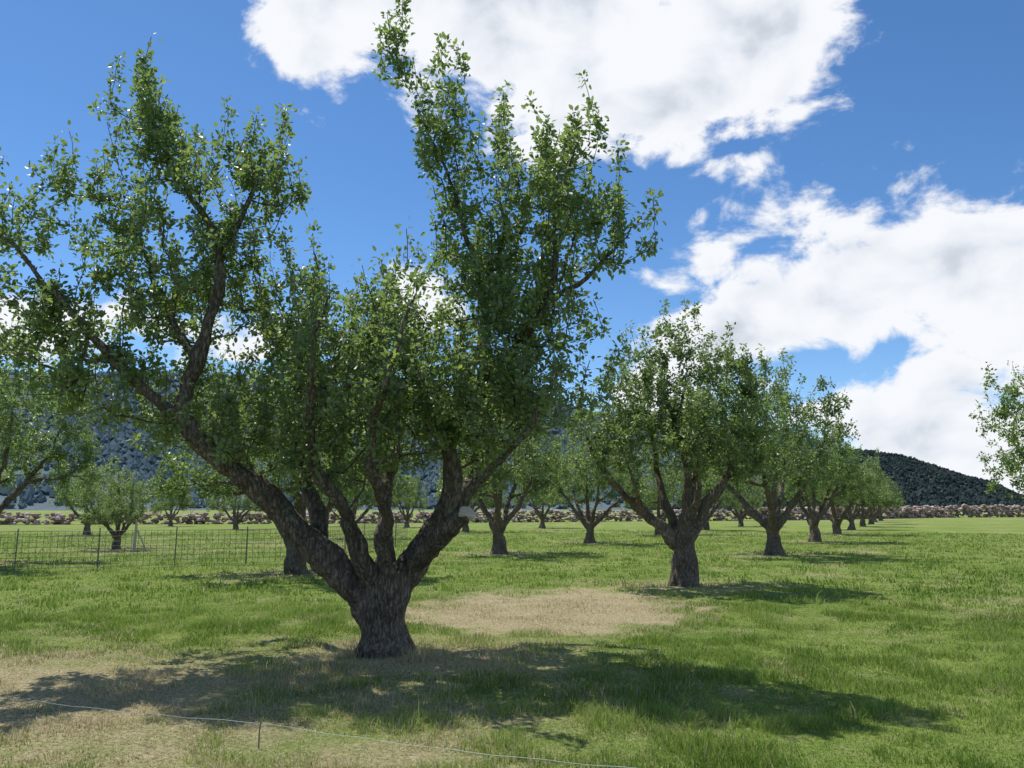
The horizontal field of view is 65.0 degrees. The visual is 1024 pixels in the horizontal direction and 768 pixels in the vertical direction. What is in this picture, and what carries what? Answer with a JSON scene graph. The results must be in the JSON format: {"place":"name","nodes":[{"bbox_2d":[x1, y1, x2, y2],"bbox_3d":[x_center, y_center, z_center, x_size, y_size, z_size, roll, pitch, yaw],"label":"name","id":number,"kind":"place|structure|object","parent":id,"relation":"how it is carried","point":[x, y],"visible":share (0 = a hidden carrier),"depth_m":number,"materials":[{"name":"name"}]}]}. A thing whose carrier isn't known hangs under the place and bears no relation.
{"place":"outdoors","nodes":[
{"label":"outdoors","id":0,"kind":"place"},
{"bbox_2d":[0,375,786,509],"bbox_3d":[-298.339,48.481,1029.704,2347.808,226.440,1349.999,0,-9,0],"label":"wooded hill","id":1,"kind":"structure","parent":0,"point":[46,505],"depth_m":743.90,"materials":[{"name":"green plant"}]},
{"bbox_2d":[0,368,841,509],"bbox_3d":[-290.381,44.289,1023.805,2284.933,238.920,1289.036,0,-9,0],"label":"wooded hill forest","id":2,"kind":"object","parent":1,"relation":"on","point":[139,463],"visible":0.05,"depth_m":843.87,"materials":[{"name":"green plant"}]},
{"bbox_2d":[0,510,1023,767],"bbox_3d":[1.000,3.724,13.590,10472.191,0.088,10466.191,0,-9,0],"label":"ground","id":3,"kind":"structure","parent":0,"point":[974,526],"depth_m":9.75,"materials":[{"name":"green plant"}]},
{"bbox_2d":[0,316,119,513],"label":"apple tree","id":4,"kind":"object","parent":3,"relation":"on","point":[16,446],"visible":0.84,"depth_m":25.08,"materials":[{"name":"green plant"}]},
{"bbox_2d":[47,456,124,534],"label":"apple tree","id":5,"kind":"object","parent":3,"relation":"on","point":[70,503],"visible":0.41,"depth_m":49.13,"materials":[{"name":"green plant"}]},
{"bbox_2d":[66,467,162,548],"bbox_3d":[-15.932,4.889,32.049,3.344,3.629,4.092,2,-9,-10],"label":"apple tree","id":6,"kind":"object","parent":3,"relation":"on","point":[98,513],"visible":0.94,"depth_m":31.64,"materials":[{"name":"green plant"}]},
{"bbox_2d":[133,521,145,549],"bbox_3d":[-14.069,5.870,30.463,0.582,1.321,0.125,0,-9,0],"label":"wooden stake","id":7,"kind":"object","parent":3,"relation":"on","point":[135,537],"visible":0.66,"depth_m":30.44,"materials":[{"name":"grey wood"}]},
{"bbox_2d":[152,480,194,525],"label":"apple tree","id":8,"kind":"object","parent":3,"relation":"on","point":[169,504],"visible":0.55,"depth_m":73.11,"materials":[{"name":"green plant"}]},
{"bbox_2d":[0,521,407,572],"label":"wire fence","id":9,"kind":"object","parent":3,"relation":"on","point":[241,543],"visible":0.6,"depth_m":22.12,"materials":[{"name":"metal"}]},
{"bbox_2d":[204,485,264,528],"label":"apple tree","id":10,"kind":"object","parent":3,"relation":"on","point":[236,519],"visible":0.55,"depth_m":61.05,"materials":[{"name":"green plant"}]},
{"bbox_2d":[143,318,420,574],"bbox_3d":[-5.673,1.732,20.157,5.664,6.454,6.930,7,-11,-40],"label":"apple tree","id":11,"kind":"object","parent":3,"relation":"on","point":[295,562],"visible":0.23,"depth_m":19.88,"materials":[{"name":"green plant"}]},
{"bbox_2d":[1,696,631,767],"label":"wire strand","id":12,"kind":"object","parent":3,"relation":"on","point":[260,723],"visible":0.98,"depth_m":5.28,"materials":[{"name":"metal"}]},
{"bbox_2d":[0,0,665,659],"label":"apple tree","id":13,"kind":"object","parent":3,"relation":"on","point":[508,388],"visible":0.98,"depth_m":8.92,"materials":[{"name":"green plant"}]},
{"bbox_2d":[322,489,362,526],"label":"apple tree","id":14,"kind":"object","parent":3,"relation":"on","point":[337,516],"visible":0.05,"depth_m":70.87,"materials":[{"name":"green plant"}]},
{"bbox_2d":[313,448,399,522],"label":"apple tree","id":15,"kind":"object","parent":3,"relation":"on","point":[369,495],"visible":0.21,"depth_m":43.03,"materials":[{"name":"green plant"}]},
{"bbox_2d":[392,470,429,526],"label":"apple tree","id":16,"kind":"object","parent":3,"relation":"on","point":[407,501],"visible":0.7,"depth_m":68.80,"materials":[{"name":"green plant"}]},
{"bbox_2d":[432,461,509,531],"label":"apple tree","id":17,"kind":"object","parent":3,"relation":"on","point":[488,505],"visible":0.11,"depth_m":54.29,"materials":[{"name":"green plant"}]},
{"bbox_2d":[434,401,571,553],"bbox_3d":[-0.565,3.164,29.468,4.896,6.330,5.531,-5,-10,30],"label":"apple tree","id":18,"kind":"object","parent":3,"relation":"on","point":[498,525],"visible":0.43,"depth_m":29.02,"materials":[{"name":"green plant"}]},
{"bbox_2d":[0,504,1023,524],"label":"stone wall","id":19,"kind":"structure","parent":3,"relation":"on","point":[926,511],"depth_m":95.35,"materials":[{"name":"grey stone"}]},
{"bbox_2d":[512,457,566,527],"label":"apple tree","id":20,"kind":"object","parent":3,"relation":"on","point":[541,517],"visible":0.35,"depth_m":65.63,"materials":[{"name":"green plant"}]},
{"bbox_2d":[536,410,652,542],"bbox_3d":[3.950,4.438,37.679,5.878,6.284,4.868,-7,-11,38],"label":"apple tree","id":21,"kind":"object","parent":3,"relation":"on","point":[589,524],"visible":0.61,"depth_m":37.44,"materials":[{"name":"green plant"}]},
{"bbox_2d":[614,450,704,534],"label":"apple tree","id":22,"kind":"object","parent":3,"relation":"on","point":[670,489],"visible":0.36,"depth_m":49.12,"materials":[{"name":"green plant"}]},
{"bbox_2d":[559,292,779,587],"bbox_3d":[3.501,1.200,17.089,4.759,6.545,4.052,5,-10,-29],"label":"apple tree","id":23,"kind":"object","parent":3,"relation":"on","point":[687,429],"visible":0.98,"depth_m":16.78,"materials":[{"name":"green plant"}]},
{"bbox_2d":[671,459,739,529],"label":"apple tree","id":24,"kind":"object","parent":3,"relation":"on","point":[709,488],"visible":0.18,"depth_m":59.78,"materials":[{"name":"green plant"}]},
{"bbox_2d":[716,478,766,526],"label":"apple tree","id":25,"kind":"object","parent":3,"relation":"on","point":[755,503],"visible":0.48,"depth_m":71.71,"materials":[{"name":"green plant"}]},
{"bbox_2d":[678,343,860,555],"bbox_3d":[8.905,2.244,28.790,5.950,7.987,7.185,0,-9,-1],"label":"apple tree","id":26,"kind":"object","parent":3,"relation":"on","point":[773,523],"visible":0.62,"depth_m":27.51,"materials":[{"name":"green plant"}]},
{"bbox_2d":[760,419,878,541],"bbox_3d":[14.699,4.664,39.555,5.644,6.459,4.996,5,-10,-30],"label":"apple tree","id":27,"kind":"object","parent":3,"relation":"on","point":[813,519],"visible":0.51,"depth_m":38.66,"materials":[{"name":"green plant"}]},
{"bbox_2d":[792,444,898,534],"bbox_3d":[20.492,6.652,50.136,5.394,5.854,6.600,0,-9,0],"label":"apple tree","id":28,"kind":"object","parent":3,"relation":"on","point":[836,519],"visible":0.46,"depth_m":49.00,"materials":[{"name":"green plant"}]},
{"bbox_2d":[821,447,890,529],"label":"apple tree","id":29,"kind":"object","parent":3,"relation":"on","point":[851,517],"visible":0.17,"depth_m":60.38,"materials":[{"name":"green plant"}]},
{"bbox_2d":[847,458,890,526],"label":"apple tree","id":30,"kind":"object","parent":3,"relation":"on","point":[862,516],"visible":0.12,"depth_m":71.22,"materials":[{"name":"green plant"}]},
{"bbox_2d":[840,474,905,523],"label":"apple tree","id":31,"kind":"object","parent":3,"relation":"on","point":[871,515],"visible":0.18,"depth_m":81.64,"materials":[{"name":"green plant"}]},
{"bbox_2d":[860,479,894,521],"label":"apple tree","id":32,"kind":"object","parent":3,"relation":"on","point":[875,519],"visible":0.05,"depth_m":93.45,"materials":[{"name":"green plant"}]},
{"bbox_2d":[875,481,900,520],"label":"apple tree","id":33,"kind":"object","parent":3,"relation":"on","point":[880,515],"visible":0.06,"depth_m":104.46,"materials":[{"name":"green plant"}]},
{"bbox_2d":[968,360,1023,498],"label":"apple tree","id":34,"kind":"object","parent":3,"relation":"on","point":[1014,468],"visible":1,"depth_m":34.79,"materials":[{"name":"green plant"}]},
{"bbox_2d":[0,0,1023,494],"label":"sky","id":35,"kind":"structure","parent":0,"point":[841,182],"materials":[{"name":"blue"}]},
{"bbox_2d":[798,456,985,511],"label":"dark hill","id":36,"kind":"structure","parent":0,"point":[930,479],"depth_m":531.90,"materials":[{"name":"green plant"}]},
{"bbox_2d":[717,448,1023,511],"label":"dark hill forest","id":37,"kind":"object","parent":36,"relation":"on","point":[970,494],"visible":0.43,"depth_m":514.52,"materials":[{"name":"green plant"}]}
]}

